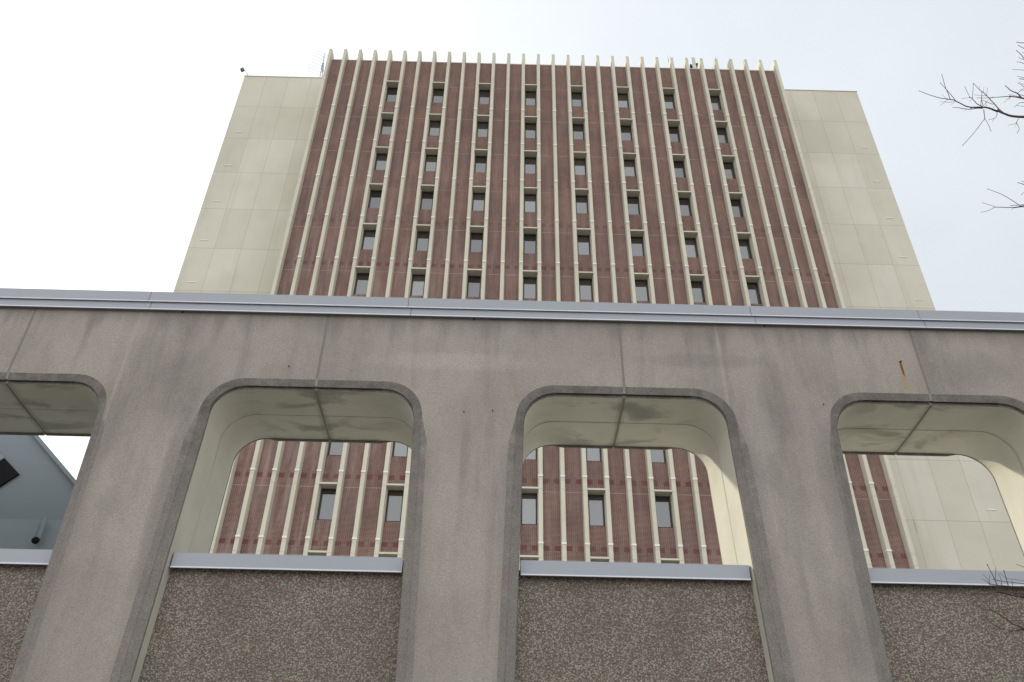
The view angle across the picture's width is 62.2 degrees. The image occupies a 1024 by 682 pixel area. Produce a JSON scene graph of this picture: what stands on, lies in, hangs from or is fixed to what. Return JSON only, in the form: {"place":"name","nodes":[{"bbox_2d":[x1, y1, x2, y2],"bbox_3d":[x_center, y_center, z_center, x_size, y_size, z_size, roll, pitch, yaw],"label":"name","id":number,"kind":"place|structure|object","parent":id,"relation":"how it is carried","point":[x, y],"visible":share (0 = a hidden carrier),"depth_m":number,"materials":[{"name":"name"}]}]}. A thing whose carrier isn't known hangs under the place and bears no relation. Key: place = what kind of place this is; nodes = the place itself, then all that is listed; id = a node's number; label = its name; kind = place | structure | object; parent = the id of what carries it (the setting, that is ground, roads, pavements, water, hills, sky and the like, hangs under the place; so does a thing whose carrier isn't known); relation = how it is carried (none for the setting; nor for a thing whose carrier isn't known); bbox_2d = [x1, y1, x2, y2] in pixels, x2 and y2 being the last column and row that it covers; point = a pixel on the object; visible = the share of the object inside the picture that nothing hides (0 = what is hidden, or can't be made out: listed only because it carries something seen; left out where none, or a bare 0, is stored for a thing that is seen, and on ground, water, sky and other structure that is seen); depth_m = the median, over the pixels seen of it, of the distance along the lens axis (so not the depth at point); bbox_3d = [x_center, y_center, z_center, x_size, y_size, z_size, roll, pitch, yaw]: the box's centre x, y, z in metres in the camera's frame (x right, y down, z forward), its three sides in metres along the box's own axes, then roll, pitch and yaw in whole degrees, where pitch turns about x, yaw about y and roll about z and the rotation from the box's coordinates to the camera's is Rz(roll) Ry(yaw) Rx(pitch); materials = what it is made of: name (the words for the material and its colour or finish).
{"place":"outdoors","nodes":[
{"label":"outdoors","id":0,"kind":"place"},
{"bbox_2d":[307,50,325,76],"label":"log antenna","id":1,"kind":"object","parent":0,"point":[322,67],"visible":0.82,"depth_m":72.37,"materials":[{"name":"metal"}]},
{"bbox_2d":[0,288,1023,681],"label":"arcade wall","id":2,"kind":"structure","parent":0,"point":[170,404],"depth_m":7.81,"materials":[{"name":"concrete"}]},
{"bbox_2d":[0,0,1023,478],"label":"sky","id":3,"kind":"structure","parent":0,"point":[115,115],"materials":[{"name":"white"}]},
{"bbox_2d":[174,49,1023,570],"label":"tower block","id":4,"kind":"structure","parent":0,"point":[404,177],"depth_m":58.13,"materials":[{"name":"red brick"}]},
{"bbox_2d":[308,550,326,555],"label":"window","id":5,"kind":"structure","parent":4,"relation":"in","point":[311,552],"depth_m":43.28,"materials":[{"name":"beige concrete"}]},
{"bbox_2d":[315,482,337,519],"bbox_3d":[-9.877,8.598,45.269,0.964,2.020,0.708,1,-37,0],"label":"window","id":6,"kind":"structure","parent":4,"relation":"in","point":[325,506],"depth_m":45.54,"materials":[{"name":"grey glass"}]},
{"bbox_2d":[326,442,342,455],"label":"window","id":7,"kind":"structure","parent":4,"relation":"in","point":[335,448],"depth_m":47.50,"materials":[{"name":"grey glass"}]},
{"bbox_2d":[353,266,370,293],"bbox_3d":[-9.639,-3.814,54.496,0.964,2.020,0.708,1,-37,0],"label":"window","id":8,"kind":"structure","parent":4,"relation":"in","point":[362,272],"depth_m":54.81,"materials":[{"name":"grey glass"}]},
{"bbox_2d":[360,223,376,248],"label":"window","id":9,"kind":"structure","parent":4,"relation":"in","point":[369,229],"depth_m":57.13,"materials":[{"name":"grey glass"}]},
{"bbox_2d":[367,183,382,207],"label":"window","id":10,"kind":"structure","parent":4,"relation":"in","point":[374,198],"depth_m":59.42,"materials":[{"name":"grey glass"}]},
{"bbox_2d":[373,146,388,169],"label":"window","id":11,"kind":"structure","parent":4,"relation":"in","point":[381,154],"depth_m":61.74,"materials":[{"name":"grey glass"}]},
{"bbox_2d":[379,112,393,133],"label":"window","id":12,"kind":"structure","parent":4,"relation":"in","point":[387,117],"depth_m":64.06,"materials":[{"name":"grey glass"}]},
{"bbox_2d":[379,552,397,556],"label":"window","id":13,"kind":"structure","parent":4,"relation":"in","point":[381,554],"depth_m":43.29,"materials":[{"name":"beige concrete"}]},
{"bbox_2d":[385,81,398,101],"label":"window","id":14,"kind":"structure","parent":4,"relation":"in","point":[392,86],"depth_m":66.40,"materials":[{"name":"grey glass"}]},
{"bbox_2d":[383,483,404,521],"bbox_3d":[-6.278,8.683,45.291,0.964,2.020,0.708,1,-37,0],"label":"window","id":15,"kind":"structure","parent":4,"relation":"in","point":[395,492],"depth_m":45.57,"materials":[{"name":"grey glass"}]},
{"bbox_2d":[391,442,407,456],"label":"window","id":16,"kind":"structure","parent":4,"relation":"in","point":[398,449],"depth_m":47.50,"materials":[{"name":"grey glass"}]},
{"bbox_2d":[409,267,425,295],"bbox_3d":[-6.040,-3.729,54.518,0.964,2.020,0.708,1,-37,0],"label":"window","id":17,"kind":"structure","parent":4,"relation":"in","point":[417,284],"depth_m":54.82,"materials":[{"name":"grey glass"}]},
{"bbox_2d":[414,224,430,250],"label":"window","id":18,"kind":"structure","parent":4,"relation":"in","point":[423,230],"depth_m":57.13,"materials":[{"name":"grey glass"}]},
{"bbox_2d":[419,184,434,208],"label":"window","id":19,"kind":"structure","parent":4,"relation":"in","point":[427,191],"depth_m":59.47,"materials":[{"name":"grey glass"}]},
{"bbox_2d":[423,148,437,170],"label":"window","id":20,"kind":"structure","parent":4,"relation":"in","point":[431,154],"depth_m":61.77,"materials":[{"name":"grey glass"}]},
{"bbox_2d":[428,113,441,135],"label":"window","id":21,"kind":"structure","parent":4,"relation":"in","point":[434,126],"depth_m":64.09,"materials":[{"name":"grey glass"}]},
{"bbox_2d":[431,82,444,102],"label":"window","id":22,"kind":"structure","parent":4,"relation":"in","point":[438,87],"depth_m":66.39,"materials":[{"name":"grey glass"}]},
{"bbox_2d":[466,269,481,296],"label":"window","id":23,"kind":"structure","parent":4,"relation":"in","point":[473,289],"depth_m":54.85,"materials":[{"name":"grey glass"}]},
{"bbox_2d":[469,226,483,251],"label":"window","id":24,"kind":"structure","parent":4,"relation":"in","point":[476,232],"depth_m":57.16,"materials":[{"name":"grey glass"}]},
{"bbox_2d":[471,186,485,210],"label":"window","id":25,"kind":"structure","parent":4,"relation":"in","point":[479,192],"depth_m":59.47,"materials":[{"name":"grey glass"}]},
{"bbox_2d":[474,149,487,172],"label":"window","id":26,"kind":"structure","parent":4,"relation":"in","point":[480,160],"depth_m":61.80,"materials":[{"name":"grey glass"}]},
{"bbox_2d":[476,115,489,136],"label":"window","id":27,"kind":"structure","parent":4,"relation":"in","point":[482,128],"depth_m":64.11,"materials":[{"name":"grey glass"}]},
{"bbox_2d":[478,83,490,103],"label":"window","id":28,"kind":"structure","parent":4,"relation":"in","point":[484,88],"depth_m":66.41,"materials":[{"name":"grey glass"}]},
{"bbox_2d":[521,486,537,524],"bbox_3d":[0.919,8.855,45.335,0.964,2.020,0.708,1,-37,0],"label":"window","id":29,"kind":"structure","parent":4,"relation":"in","point":[529,501],"depth_m":45.62,"materials":[{"name":"grey glass"}]},
{"bbox_2d":[520,555,538,562],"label":"window","id":30,"kind":"structure","parent":4,"relation":"in","point":[522,557],"depth_m":43.34,"materials":[{"name":"beige concrete"}]},
{"bbox_2d":[524,116,536,137],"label":"window","id":31,"kind":"structure","parent":4,"relation":"in","point":[530,122],"depth_m":64.09,"materials":[{"name":"grey glass"}]},
{"bbox_2d":[524,150,536,173],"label":"window","id":32,"kind":"structure","parent":4,"relation":"in","point":[530,156],"depth_m":61.84,"materials":[{"name":"grey glass"}]},
{"bbox_2d":[524,187,536,211],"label":"window","id":33,"kind":"structure","parent":4,"relation":"in","point":[530,193],"depth_m":59.52,"materials":[{"name":"grey glass"}]},
{"bbox_2d":[523,227,537,253],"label":"window","id":34,"kind":"structure","parent":4,"relation":"in","point":[529,233],"depth_m":57.17,"materials":[{"name":"grey glass"}]},
{"bbox_2d":[523,270,537,298],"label":"window","id":35,"kind":"structure","parent":4,"relation":"in","point":[529,276],"depth_m":54.89,"materials":[{"name":"grey glass"}]},
{"bbox_2d":[525,84,536,104],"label":"window","id":36,"kind":"structure","parent":4,"relation":"in","point":[530,89],"depth_m":66.45,"materials":[{"name":"grey glass"}]},
{"bbox_2d":[525,448,537,459],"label":"window","id":37,"kind":"structure","parent":4,"relation":"in","point":[533,455],"depth_m":47.47,"materials":[{"name":"grey glass"}]},
{"bbox_2d":[571,85,582,105],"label":"window","id":38,"kind":"structure","parent":4,"relation":"in","point":[576,90],"depth_m":66.47,"materials":[{"name":"grey glass"}]},
{"bbox_2d":[572,117,584,138],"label":"window","id":39,"kind":"structure","parent":4,"relation":"in","point":[578,127],"depth_m":64.17,"materials":[{"name":"grey glass"}]},
{"bbox_2d":[573,151,586,174],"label":"window","id":40,"kind":"structure","parent":4,"relation":"in","point":[580,164],"depth_m":61.84,"materials":[{"name":"grey glass"}]},
{"bbox_2d":[575,188,588,212],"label":"window","id":41,"kind":"structure","parent":4,"relation":"in","point":[581,194],"depth_m":59.52,"materials":[{"name":"grey glass"}]},
{"bbox_2d":[577,228,590,254],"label":"window","id":42,"kind":"structure","parent":4,"relation":"in","point":[583,234],"depth_m":57.20,"materials":[{"name":"grey glass"}]},
{"bbox_2d":[578,271,593,299],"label":"window","id":43,"kind":"structure","parent":4,"relation":"in","point":[586,292],"depth_m":54.89,"materials":[{"name":"grey glass"}]},
{"bbox_2d":[586,448,602,460],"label":"window","id":44,"kind":"structure","parent":4,"relation":"in","point":[592,454],"depth_m":47.59,"materials":[{"name":"grey glass"}]},
{"bbox_2d":[587,488,605,525],"bbox_3d":[4.518,8.940,45.358,0.964,2.020,0.708,1,-37,0],"label":"window","id":45,"kind":"structure","parent":4,"relation":"in","point":[596,496],"depth_m":45.64,"materials":[{"name":"grey glass"}]},
{"bbox_2d":[590,557,608,561],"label":"window","id":46,"kind":"structure","parent":4,"relation":"in","point":[592,559],"depth_m":43.39,"materials":[{"name":"beige concrete"}]},
{"bbox_2d":[617,86,629,107],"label":"window","id":47,"kind":"structure","parent":4,"relation":"in","point":[622,92],"depth_m":66.49,"materials":[{"name":"grey glass"}]},
{"bbox_2d":[620,118,632,140],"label":"window","id":48,"kind":"structure","parent":4,"relation":"in","point":[625,124],"depth_m":64.17,"materials":[{"name":"grey glass"}]},
{"bbox_2d":[623,153,636,175],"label":"window","id":49,"kind":"structure","parent":4,"relation":"in","point":[629,159],"depth_m":61.85,"materials":[{"name":"grey glass"}]},
{"bbox_2d":[626,190,640,214],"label":"window","id":50,"kind":"structure","parent":4,"relation":"in","point":[633,198],"depth_m":59.54,"materials":[{"name":"grey glass"}]},
{"bbox_2d":[630,229,645,255],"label":"window","id":51,"kind":"structure","parent":4,"relation":"in","point":[637,236],"depth_m":57.23,"materials":[{"name":"grey glass"}]},
{"bbox_2d":[634,273,649,300],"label":"window","id":52,"kind":"structure","parent":4,"relation":"in","point":[641,279],"depth_m":54.92,"materials":[{"name":"grey glass"}]},
{"bbox_2d":[651,450,667,462],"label":"window","id":53,"kind":"structure","parent":4,"relation":"in","point":[657,456],"depth_m":47.60,"materials":[{"name":"grey glass"}]},
{"bbox_2d":[654,489,674,527],"bbox_3d":[8.117,9.026,45.380,0.964,2.020,0.708,1,-37,0],"label":"window","id":54,"kind":"structure","parent":4,"relation":"in","point":[664,509],"depth_m":45.66,"materials":[{"name":"grey glass"}]},
{"bbox_2d":[663,88,676,108],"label":"window","id":55,"kind":"structure","parent":4,"relation":"in","point":[669,96],"depth_m":66.50,"materials":[{"name":"grey glass"}]},
{"bbox_2d":[661,558,679,563],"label":"window","id":56,"kind":"structure","parent":4,"relation":"in","point":[663,560],"depth_m":43.39,"materials":[{"name":"beige concrete"}]},
{"bbox_2d":[667,120,681,141],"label":"window","id":57,"kind":"structure","parent":4,"relation":"in","point":[673,125],"depth_m":64.19,"materials":[{"name":"grey glass"}]},
{"bbox_2d":[672,154,686,176],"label":"window","id":58,"kind":"structure","parent":4,"relation":"in","point":[678,159],"depth_m":61.88,"materials":[{"name":"grey glass"}]},
{"bbox_2d":[678,191,692,215],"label":"window","id":59,"kind":"structure","parent":4,"relation":"in","point":[685,203],"depth_m":59.55,"materials":[{"name":"grey glass"}]},
{"bbox_2d":[683,231,699,256],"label":"window","id":60,"kind":"structure","parent":4,"relation":"in","point":[691,242],"depth_m":57.24,"materials":[{"name":"grey glass"}]},
{"bbox_2d":[690,57,697,67],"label":"panel antenna","id":61,"kind":"object","parent":4,"relation":"on","point":[693,64],"visible":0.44,"depth_m":71.17,"materials":[{"name":"metal"}]},
{"bbox_2d":[690,274,706,302],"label":"window","id":62,"kind":"structure","parent":4,"relation":"in","point":[698,288],"depth_m":54.94,"materials":[{"name":"grey glass"}]},
{"bbox_2d":[709,89,722,109],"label":"window","id":63,"kind":"structure","parent":4,"relation":"in","point":[715,97],"depth_m":66.52,"materials":[{"name":"grey glass"}]},
{"bbox_2d":[715,121,729,142],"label":"window","id":64,"kind":"structure","parent":4,"relation":"in","point":[721,126],"depth_m":64.22,"materials":[{"name":"grey glass"}]},
{"bbox_2d":[722,155,736,178],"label":"window","id":65,"kind":"structure","parent":4,"relation":"in","point":[728,160],"depth_m":61.91,"materials":[{"name":"grey glass"}]},
{"bbox_2d":[729,192,744,216],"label":"window","id":66,"kind":"structure","parent":4,"relation":"in","point":[735,197],"depth_m":59.58,"materials":[{"name":"grey glass"}]},
{"bbox_2d":[737,232,753,258],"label":"window","id":67,"kind":"structure","parent":4,"relation":"in","point":[744,240],"depth_m":57.26,"materials":[{"name":"grey glass"}]},
{"bbox_2d":[745,275,763,303],"bbox_3d":[15.553,-3.215,54.652,0.964,2.020,0.708,1,-37,0],"label":"window","id":68,"kind":"structure","parent":4,"relation":"in","point":[753,285],"depth_m":54.96,"materials":[{"name":"grey glass"}]},
{"label":"ground","id":69,"kind":"structure","parent":0,"visible":0},
{"bbox_2d":[0,435,75,549],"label":"metal clad annex","id":70,"kind":"object","parent":69,"relation":"on","point":[37,481],"visible":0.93,"depth_m":10.87,"materials":[{"name":"grey metal"}]},
{"bbox_2d":[0,458,19,486],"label":"window","id":71,"kind":"structure","parent":70,"relation":"in","point":[7,472],"depth_m":11.00,"materials":[{"name":"black glass"}]},
{"bbox_2d":[920,42,1023,646],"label":"bare tree","id":72,"kind":"object","parent":69,"relation":"on","point":[980,106],"visible":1,"depth_m":7.63,"materials":[{"name":"brown plant"}]}
]}

